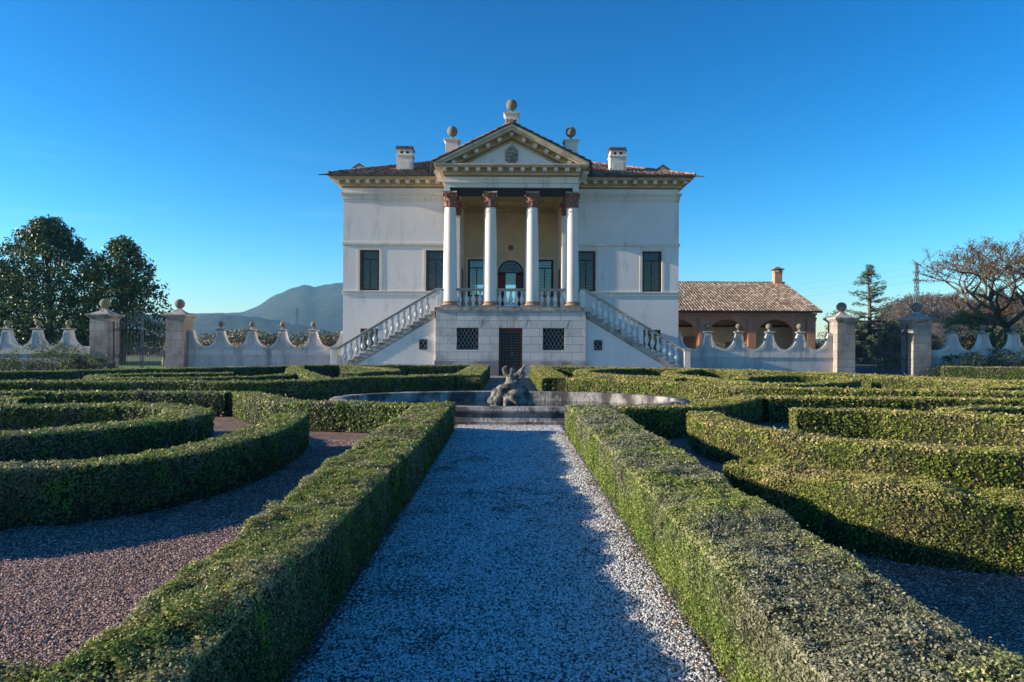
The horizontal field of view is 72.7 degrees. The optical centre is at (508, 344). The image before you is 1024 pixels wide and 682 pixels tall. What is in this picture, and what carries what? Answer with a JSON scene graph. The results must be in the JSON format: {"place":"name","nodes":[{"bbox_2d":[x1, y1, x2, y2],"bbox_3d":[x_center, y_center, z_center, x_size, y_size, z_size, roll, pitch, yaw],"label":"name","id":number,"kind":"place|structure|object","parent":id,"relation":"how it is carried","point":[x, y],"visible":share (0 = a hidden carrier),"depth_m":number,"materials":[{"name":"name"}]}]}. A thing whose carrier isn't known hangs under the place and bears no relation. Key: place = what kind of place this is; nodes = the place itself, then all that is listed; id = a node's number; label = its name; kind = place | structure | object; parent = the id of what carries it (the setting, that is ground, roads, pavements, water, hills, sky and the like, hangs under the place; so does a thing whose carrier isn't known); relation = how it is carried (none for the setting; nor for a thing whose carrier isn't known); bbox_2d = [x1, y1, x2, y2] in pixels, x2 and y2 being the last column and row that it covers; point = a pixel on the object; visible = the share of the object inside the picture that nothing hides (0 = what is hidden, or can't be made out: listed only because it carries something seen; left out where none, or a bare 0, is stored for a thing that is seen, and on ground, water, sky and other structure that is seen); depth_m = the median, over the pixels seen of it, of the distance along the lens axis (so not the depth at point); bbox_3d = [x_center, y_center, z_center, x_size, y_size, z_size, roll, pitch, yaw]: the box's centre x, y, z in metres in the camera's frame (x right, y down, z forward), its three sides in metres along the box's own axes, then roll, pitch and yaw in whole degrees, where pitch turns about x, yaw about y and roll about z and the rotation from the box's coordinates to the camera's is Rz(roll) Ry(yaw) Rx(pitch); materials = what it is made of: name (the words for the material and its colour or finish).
{"place":"outdoors","nodes":[
{"label":"outdoors","id":0,"kind":"place"},
{"bbox_2d":[119,362,165,367],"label":"lawn","id":1,"kind":"structure","parent":0,"point":[131,364],"depth_m":48.28,"materials":[{"name":"green plant"}]},
{"bbox_2d":[53,234,174,363],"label":"magnolia tree","id":2,"kind":"object","parent":1,"relation":"on","point":[122,274],"visible":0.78,"depth_m":49.74,"materials":[{"name":"green plant"}]},
{"bbox_2d":[160,345,165,365],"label":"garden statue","id":3,"kind":"object","parent":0,"point":[162,356],"visible":0.52,"depth_m":46.94,"materials":[{"name":"stone"}]},
{"bbox_2d":[158,314,337,340],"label":"hills","id":4,"kind":"structure","parent":0,"point":[208,323],"depth_m":1026.90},
{"bbox_2d":[16,283,821,341],"bbox_3d":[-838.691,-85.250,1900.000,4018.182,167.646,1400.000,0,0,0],"label":"hills","id":5,"kind":"structure","parent":0,"point":[321,306],"depth_m":1477.93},
{"bbox_2d":[126,355,883,364],"bbox_3d":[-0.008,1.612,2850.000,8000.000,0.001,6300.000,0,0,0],"label":"ground","id":6,"kind":"structure","parent":0,"point":[137,357],"depth_m":69.86,"materials":[{"name":"green plant"}]},
{"bbox_2d":[0,254,55,343],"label":"magnolia tree","id":7,"kind":"object","parent":6,"relation":"on","point":[1,272],"visible":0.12,"depth_m":52.42,"materials":[{"name":"green plant"}]},
{"bbox_2d":[0,214,154,355],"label":"magnolia tree","id":8,"kind":"object","parent":6,"relation":"on","point":[42,236],"visible":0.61,"depth_m":50.11,"materials":[{"name":"green plant"}]},
{"bbox_2d":[20,327,339,346],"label":"scrub","id":9,"kind":"object","parent":6,"relation":"on","point":[324,338],"visible":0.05,"depth_m":101.90,"materials":[{"name":"green plant"}]},
{"bbox_2d":[128,342,331,355],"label":"reeds","id":10,"kind":"object","parent":6,"relation":"on","point":[160,347],"visible":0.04,"depth_m":80.47,"materials":[{"name":"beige plant"}]},
{"bbox_2d":[290,307,301,336],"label":"power pylon","id":11,"kind":"object","parent":6,"relation":"on","point":[297,313],"visible":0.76,"depth_m":329.96,"materials":[{"name":"metal"}]},
{"bbox_2d":[817,309,838,345],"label":"bush","id":12,"kind":"object","parent":6,"relation":"on","point":[836,312],"visible":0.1,"depth_m":60.21,"materials":[{"name":"green plant"}]},
{"bbox_2d":[824,263,901,363],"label":"cedar tree","id":13,"kind":"object","parent":6,"relation":"on","point":[868,272],"visible":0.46,"depth_m":60.84,"materials":[{"name":"green plant"}]},
{"bbox_2d":[855,330,882,362],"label":"bush","id":14,"kind":"object","parent":6,"relation":"on","point":[865,350],"visible":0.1,"depth_m":65.15,"materials":[{"name":"green plant"}]},
{"bbox_2d":[913,262,919,302],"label":"power pylon","id":15,"kind":"object","parent":6,"relation":"on","point":[915,290],"visible":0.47,"depth_m":189.94,"materials":[{"name":"metal"}]},
{"bbox_2d":[795,267,1023,295],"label":"power lines","id":16,"kind":"object","parent":15,"relation":"attached to","point":[910,282],"visible":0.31,"depth_m":190.60,"materials":[{"name":"metal"}]},
{"bbox_2d":[816,335,1023,353],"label":"scrub","id":17,"kind":"object","parent":6,"relation":"on","point":[968,342],"visible":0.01,"depth_m":98.29,"materials":[{"name":"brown plant"}]},
{"bbox_2d":[909,230,1023,343],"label":"bare tree","id":18,"kind":"object","parent":6,"relation":"on","point":[982,265],"visible":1,"depth_m":47.18,"materials":[{"name":"brown plant"}]},
{"bbox_2d":[936,280,1023,346],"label":"bare tree","id":19,"kind":"object","parent":6,"relation":"on","point":[1005,313],"visible":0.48,"depth_m":53.21,"materials":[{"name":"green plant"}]},
{"bbox_2d":[994,321,1023,347],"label":"bush","id":20,"kind":"object","parent":6,"relation":"on","point":[1021,329],"visible":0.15,"depth_m":47.03,"materials":[{"name":"green plant"}]},
{"bbox_2d":[292,376,726,681],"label":"gravel path","id":21,"kind":"structure","parent":0,"point":[493,382],"depth_m":4.45,"materials":[{"name":"grey gravel"}]},
{"bbox_2d":[293,431,457,675],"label":"fallen leaves","id":22,"kind":"object","parent":21,"relation":"on","point":[301,664],"visible":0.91,"depth_m":4.65,"materials":[{"name":"brown plant"}]},
{"bbox_2d":[456,424,562,426],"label":"fallen leaves","id":23,"kind":"object","parent":21,"relation":"on","point":[515,425],"visible":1,"depth_m":13.69,"materials":[{"name":"brown plant"}]},
{"bbox_2d":[292,426,729,681],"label":"fallen leaves","id":24,"kind":"object","parent":21,"relation":"on","point":[503,565],"visible":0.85,"depth_m":4.99,"materials":[{"name":"brown plant"}]},
{"bbox_2d":[561,432,727,681],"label":"fallen leaves","id":25,"kind":"object","parent":21,"relation":"on","point":[693,668],"visible":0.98,"depth_m":4.73,"materials":[{"name":"brown plant"}]},
{"bbox_2d":[0,361,1023,681],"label":"garden gravel","id":26,"kind":"structure","parent":0,"point":[228,423],"depth_m":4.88,"materials":[{"name":"grey gravel"}]},
{"bbox_2d":[0,355,34,370],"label":"bush","id":27,"kind":"object","parent":26,"relation":"on","point":[7,367],"visible":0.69,"depth_m":35.26,"materials":[{"name":"green plant"}]},
{"bbox_2d":[0,394,44,405],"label":"box hedge","id":28,"kind":"object","parent":26,"relation":"on","point":[28,400],"visible":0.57,"depth_m":13.38,"materials":[{"name":"green plant"}]},
{"bbox_2d":[0,657,66,681],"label":"box hedge","id":29,"kind":"object","parent":26,"relation":"on","point":[21,673],"visible":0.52,"depth_m":2.45,"materials":[{"name":"green plant"}]},
{"bbox_2d":[0,320,89,370],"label":"garden wall","id":30,"kind":"structure","parent":26,"relation":"on","point":[8,342],"depth_m":38.10,"materials":[{"name":"paint"}]},
{"bbox_2d":[0,341,89,370],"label":"bush","id":31,"kind":"object","parent":26,"relation":"on","point":[38,366],"visible":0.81,"depth_m":36.35,"materials":[{"name":"green plant"}]},
{"bbox_2d":[53,352,119,369],"bbox_3d":[-21.897,1.036,36.019,2.868,1.310,2.886,0,0,22],"label":"bush","id":32,"kind":"object","parent":26,"relation":"on","point":[96,361],"visible":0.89,"depth_m":35.96,"materials":[{"name":"green plant"}]},
{"bbox_2d":[84,299,124,369],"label":"gate pillar","id":33,"kind":"structure","parent":26,"relation":"on","point":[103,319],"depth_m":37.60,"materials":[{"name":"stone"}]},
{"bbox_2d":[0,400,214,462],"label":"box hedge","id":34,"kind":"object","parent":26,"relation":"on","point":[58,431],"visible":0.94,"depth_m":9.62,"materials":[{"name":"green plant"}]},
{"bbox_2d":[0,389,233,415],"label":"box hedge","id":35,"kind":"object","parent":26,"relation":"on","point":[218,403],"visible":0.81,"depth_m":15.07,"materials":[{"name":"green plant"}]},
{"bbox_2d":[0,409,310,530],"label":"box hedge","id":36,"kind":"object","parent":26,"relation":"on","point":[34,492],"visible":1,"depth_m":6.57,"materials":[{"name":"green plant"}]},
{"bbox_2d":[161,299,197,367],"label":"gate pillar","id":37,"kind":"structure","parent":26,"relation":"on","point":[179,322],"depth_m":37.60,"materials":[{"name":"stone"}]},
{"bbox_2d":[113,310,165,368],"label":"iron gate","id":38,"kind":"structure","parent":37,"relation":"attached to","point":[141,348],"depth_m":38.14,"materials":[{"name":"black metal"}]},
{"bbox_2d":[83,369,300,381],"bbox_3d":[-9.283,1.200,21.976,7.209,0.705,4.242,0,0,-38],"label":"box hedge","id":39,"kind":"object","parent":26,"relation":"on","point":[226,375],"visible":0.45,"depth_m":21.29,"materials":[{"name":"green plant"}]},
{"bbox_2d":[0,373,457,400],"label":"box hedge","id":40,"kind":"object","parent":26,"relation":"on","point":[319,389],"visible":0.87,"depth_m":18.21,"materials":[{"name":"green plant"}]},
{"bbox_2d":[0,364,468,380],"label":"box hedge","id":41,"kind":"object","parent":26,"relation":"on","point":[330,370],"visible":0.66,"depth_m":28.44,"materials":[{"name":"green plant"}]},
{"bbox_2d":[32,400,455,681],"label":"box hedge","id":42,"kind":"object","parent":26,"relation":"on","point":[257,599],"visible":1,"depth_m":3.42,"materials":[{"name":"green plant"}]},
{"bbox_2d":[188,321,342,367],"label":"garden wall","id":43,"kind":"structure","parent":26,"relation":"on","point":[221,350],"depth_m":38.10,"materials":[{"name":"paint"}]},
{"bbox_2d":[285,365,331,379],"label":"box hedge","id":44,"kind":"object","parent":26,"relation":"on","point":[303,373],"visible":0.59,"depth_m":22.36,"materials":[{"name":"green plant"}]},
{"bbox_2d":[229,389,414,432],"bbox_3d":[-4.038,1.275,13.636,5.419,0.604,1.444,0,0,36],"label":"box hedge","id":45,"kind":"object","parent":26,"relation":"on","point":[258,407],"visible":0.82,"depth_m":12.63,"materials":[{"name":"green plant"}]},
{"bbox_2d":[339,365,401,376],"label":"box hedge","id":46,"kind":"object","parent":26,"relation":"on","point":[353,370],"visible":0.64,"depth_m":26.05,"materials":[{"name":"green plant"}]},
{"bbox_2d":[452,364,489,390],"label":"box hedge","id":47,"kind":"object","parent":26,"relation":"on","point":[473,377],"visible":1,"depth_m":22.20,"materials":[{"name":"green plant"}]},
{"bbox_2d":[328,391,690,424],"bbox_3d":[0.013,1.443,16.450,8.720,0.355,5.320,0,0,0],"label":"fountain","id":48,"kind":"object","parent":26,"relation":"on","point":[474,408],"visible":0.45,"depth_m":17.39,"materials":[{"name":"stone"}]},
{"bbox_2d":[487,365,535,405],"bbox_3d":[0.068,1.051,16.043,1.121,1.142,0.933,0,0,0],"label":"fountain statue","id":49,"kind":"object","parent":48,"relation":"on","point":[513,394],"visible":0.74,"depth_m":15.78,"materials":[{"name":"stone"}]},
{"bbox_2d":[318,99,704,375],"bbox_3d":[0.116,-5.462,44.654,20.580,14.125,20.093,0,0,0],"label":"villa","id":50,"kind":"object","parent":26,"relation":"on","point":[581,252],"visible":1,"depth_m":37.85,"materials":[{"name":"paint"}]},
{"bbox_2d":[361,329,377,350],"bbox_3d":[-7.629,-0.247,38.200,1.000,1.220,0.100,0,0,0],"label":"window","id":51,"kind":"structure","parent":50,"relation":"in","point":[372,332],"depth_m":38.19,"materials":[{"name":"black wood"}]},
{"bbox_2d":[363,250,378,289],"bbox_3d":[-7.611,-4.047,38.200,1.060,2.220,0.100,0,0,0],"label":"window","id":52,"kind":"structure","parent":50,"relation":"in","point":[370,257],"depth_m":38.21,"materials":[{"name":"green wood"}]},
{"bbox_2d":[419,339,426,348],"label":"window","id":53,"kind":"structure","parent":50,"relation":"in","point":[422,342],"depth_m":35.47,"materials":[{"name":"metal"}]},
{"bbox_2d":[427,250,443,290],"bbox_3d":[-4.001,-4.029,38.200,1.060,2.220,0.100,0,0,0],"label":"window","id":54,"kind":"structure","parent":50,"relation":"in","point":[436,258],"depth_m":38.21,"materials":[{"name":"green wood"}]},
{"bbox_2d":[461,269,462,305],"bbox_3d":[-2.664,-3.093,39.800,0.018,2.440,1.000,0,0,0],"label":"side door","id":55,"kind":"structure","parent":50,"relation":"in","point":[462,269],"depth_m":39.82,"materials":[{"name":"green wood"}]},
{"bbox_2d":[457,328,477,349],"bbox_3d":[-2.089,-0.275,35.395,1.113,1.118,0.190,0,0,0],"label":"window","id":56,"kind":"structure","parent":50,"relation":"in","point":[467,338],"depth_m":35.48,"materials":[{"name":"metal"}]},
{"bbox_2d":[468,259,483,295],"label":"window","id":57,"kind":"structure","parent":50,"relation":"in","point":[469,260],"depth_m":41.72,"materials":[{"name":"green wood"}]},
{"bbox_2d":[499,328,521,375],"bbox_3d":[0.088,0.390,35.465,1.200,2.420,0.130,0,0,0],"label":"door","id":58,"kind":"structure","parent":50,"relation":"in","point":[510,339],"depth_m":35.46,"materials":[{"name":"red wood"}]},
{"bbox_2d":[498,260,523,305],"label":"arched door","id":59,"kind":"structure","parent":50,"relation":"in","point":[510,266],"depth_m":41.73,"materials":[{"name":"black wood"}]},
{"bbox_2d":[538,260,553,296],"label":"window","id":60,"kind":"structure","parent":50,"relation":"in","point":[552,261],"depth_m":41.72,"materials":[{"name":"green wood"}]},
{"bbox_2d":[543,328,563,349],"bbox_3d":[2.271,-0.254,35.395,1.113,1.118,0.190,0,0,0],"label":"window","id":61,"kind":"structure","parent":50,"relation":"in","point":[553,338],"depth_m":35.48,"materials":[{"name":"metal"}]},
{"bbox_2d":[558,269,559,306],"bbox_3d":[2.874,-3.066,39.800,0.018,2.440,1.000,0,0,0],"label":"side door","id":62,"kind":"structure","parent":50,"relation":"in","point":[559,269],"depth_m":39.39,"materials":[{"name":"green wood"}]},
{"bbox_2d":[578,251,594,291],"bbox_3d":[4.219,-3.990,38.200,1.060,2.220,0.100,0,0,0],"label":"window","id":63,"kind":"structure","parent":50,"relation":"in","point":[586,259],"depth_m":38.21,"materials":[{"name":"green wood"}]},
{"bbox_2d":[594,340,601,349],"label":"window","id":64,"kind":"structure","parent":50,"relation":"in","point":[597,343],"depth_m":35.47,"materials":[{"name":"metal"}]},
{"bbox_2d":[642,251,660,291],"bbox_3d":[7.829,-3.972,38.200,1.060,2.220,0.100,0,0,0],"label":"window","id":65,"kind":"structure","parent":50,"relation":"in","point":[651,261],"depth_m":38.21,"materials":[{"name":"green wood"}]},
{"bbox_2d":[643,330,659,351],"bbox_3d":[7.811,-0.173,38.200,1.000,1.220,0.100,0,0,0],"label":"window","id":66,"kind":"structure","parent":50,"relation":"in","point":[658,331],"depth_m":38.20,"materials":[{"name":"black wood"}]},
{"bbox_2d":[529,365,568,391],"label":"box hedge","id":67,"kind":"object","parent":26,"relation":"on","point":[545,378],"visible":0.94,"depth_m":21.62,"materials":[{"name":"green plant"}]},
{"bbox_2d":[572,367,687,381],"bbox_3d":[4.120,1.274,25.487,3.531,0.686,9.270,0,0,0],"label":"box hedge","id":68,"kind":"object","parent":26,"relation":"on","point":[633,373],"visible":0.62,"depth_m":24.07,"materials":[{"name":"green plant"}]},
{"bbox_2d":[609,393,765,437],"bbox_3d":[3.700,1.318,13.174,4.672,0.594,1.235,0,0,-41],"label":"box hedge","id":69,"kind":"object","parent":26,"relation":"on","point":[665,421],"visible":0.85,"depth_m":12.02,"materials":[{"name":"green plant"}]},
{"bbox_2d":[718,369,751,379],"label":"box hedge","id":70,"kind":"object","parent":26,"relation":"on","point":[726,373],"visible":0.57,"depth_m":26.75,"materials":[{"name":"green plant"}]},
{"bbox_2d":[678,323,832,371],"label":"garden wall","id":71,"kind":"structure","parent":26,"relation":"on","point":[797,355],"depth_m":38.10,"materials":[{"name":"paint"}]},
{"bbox_2d":[661,368,861,388],"bbox_3d":[7.287,1.275,23.373,5.063,0.714,10.680,0,0,-20],"label":"box hedge","id":72,"kind":"object","parent":26,"relation":"on","point":[692,374],"visible":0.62,"depth_m":19.60,"materials":[{"name":"green plant"}]},
{"bbox_2d":[549,365,1023,390],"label":"box hedge","id":73,"kind":"object","parent":26,"relation":"on","point":[567,370],"visible":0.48,"depth_m":26.61,"materials":[{"name":"green plant"}]},
{"bbox_2d":[564,404,1023,681],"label":"box hedge","id":74,"kind":"object","parent":26,"relation":"on","point":[759,590],"visible":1,"depth_m":3.38,"materials":[{"name":"green plant"}]},
{"bbox_2d":[565,376,1023,402],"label":"box hedge","id":75,"kind":"object","parent":26,"relation":"on","point":[693,391],"visible":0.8,"depth_m":16.89,"materials":[{"name":"green plant"}]},
{"bbox_2d":[731,373,858,382],"bbox_3d":[8.610,1.293,22.271,4.860,0.690,2.390,0,0,-19],"label":"box hedge","id":76,"kind":"object","parent":26,"relation":"on","point":[785,378],"visible":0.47,"depth_m":22.97,"materials":[{"name":"green plant"}]},
{"bbox_2d":[823,302,860,373],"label":"gate pillar","id":77,"kind":"structure","parent":26,"relation":"on","point":[841,325],"depth_m":37.60,"materials":[{"name":"stone"}]},
{"bbox_2d":[855,314,907,373],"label":"iron gate","id":78,"kind":"structure","parent":77,"relation":"attached to","point":[878,352],"depth_m":38.14,"materials":[{"name":"black metal"}]},
{"bbox_2d":[667,441,1023,655],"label":"loose gravel","id":79,"kind":"structure","parent":26,"relation":"on","point":[1016,643],"depth_m":4.41,"materials":[{"name":"grey gravel"}]},
{"bbox_2d":[685,410,1023,491],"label":"box hedge","id":80,"kind":"object","parent":26,"relation":"on","point":[717,436],"visible":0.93,"depth_m":7.79,"materials":[{"name":"green plant"}]},
{"bbox_2d":[722,455,1023,574],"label":"box hedge","id":81,"kind":"object","parent":26,"relation":"on","point":[924,520],"visible":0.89,"depth_m":5.20,"materials":[{"name":"green plant"}]},
{"bbox_2d":[865,322,901,368],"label":"bush","id":82,"kind":"object","parent":26,"relation":"on","point":[883,341],"visible":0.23,"depth_m":50.18,"materials":[{"name":"green plant"}]},
{"bbox_2d":[760,393,1023,421],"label":"box hedge","id":83,"kind":"object","parent":26,"relation":"on","point":[777,406],"visible":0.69,"depth_m":14.43,"materials":[{"name":"green plant"}]},
{"bbox_2d":[788,404,1023,448],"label":"box hedge","id":84,"kind":"object","parent":26,"relation":"on","point":[947,428],"visible":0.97,"depth_m":11.34,"materials":[{"name":"green plant"}]},
{"bbox_2d":[881,325,943,371],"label":"bush","id":85,"kind":"object","parent":26,"relation":"on","point":[897,342],"visible":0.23,"depth_m":44.09,"materials":[{"name":"green plant"}]},
{"bbox_2d":[896,303,936,375],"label":"gate pillar","id":86,"kind":"structure","parent":26,"relation":"on","point":[917,322],"depth_m":37.60,"materials":[{"name":"stone"}]},
{"bbox_2d":[871,375,1022,390],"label":"box hedge","id":87,"kind":"object","parent":26,"relation":"on","point":[882,382],"visible":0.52,"depth_m":20.59,"materials":[{"name":"green plant"}]},
{"bbox_2d":[927,362,968,376],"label":"bush","id":88,"kind":"object","parent":26,"relation":"on","point":[938,371],"visible":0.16,"depth_m":35.74,"materials":[{"name":"green plant"}]},
{"bbox_2d":[932,349,997,370],"bbox_3d":[24.249,1.081,37.048,2.932,1.617,2.832,0,0,0],"label":"bush","id":89,"kind":"object","parent":26,"relation":"on","point":[975,362],"visible":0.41,"depth_m":36.59,"materials":[{"name":"green plant"}]},
{"bbox_2d":[931,309,1009,349],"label":"bush","id":90,"kind":"object","parent":26,"relation":"on","point":[971,338],"visible":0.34,"depth_m":45.15,"materials":[{"name":"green plant"}]},
{"bbox_2d":[931,324,1023,374],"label":"garden wall","id":91,"kind":"structure","parent":26,"relation":"on","point":[954,347],"depth_m":38.10,"materials":[{"name":"paint"}]},
{"bbox_2d":[933,403,1023,416],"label":"box hedge","id":92,"kind":"object","parent":26,"relation":"on","point":[992,409],"visible":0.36,"depth_m":12.33,"materials":[{"name":"green plant"}]},
{"bbox_2d":[940,365,1023,379],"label":"box hedge","id":93,"kind":"object","parent":26,"relation":"on","point":[1001,373],"visible":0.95,"depth_m":33.05,"materials":[{"name":"green plant"}]},
{"bbox_2d":[968,346,1023,366],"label":"bush","id":94,"kind":"object","parent":26,"relation":"on","point":[1000,360],"visible":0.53,"depth_m":36.81,"materials":[{"name":"green plant"}]},
{"bbox_2d":[0,0,1023,339],"label":"sky","id":95,"kind":"structure","parent":0,"point":[829,140],"materials":[{"name":"blue"}]},
{"bbox_2d":[678,267,822,348],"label":"brick barn","id":96,"kind":"structure","parent":0,"point":[753,308],"depth_m":62.78,"materials":[{"name":"brown brick"}]},
{"bbox_2d":[683,336,730,348],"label":"arcade doors","id":97,"kind":"structure","parent":96,"relation":"in","point":[689,341],"depth_m":63.75,"materials":[{"name":"brown wood"}]},
{"bbox_2d":[816,302,1023,344],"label":"hills","id":98,"kind":"structure","parent":0,"point":[935,330],"depth_m":187.81,"materials":[{"name":"green plant"}]},
{"bbox_2d":[875,288,1023,321],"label":"woodland","id":99,"kind":"object","parent":98,"relation":"on","point":[932,299],"visible":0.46,"depth_m":200.09,"materials":[{"name":"plant"}]}
]}

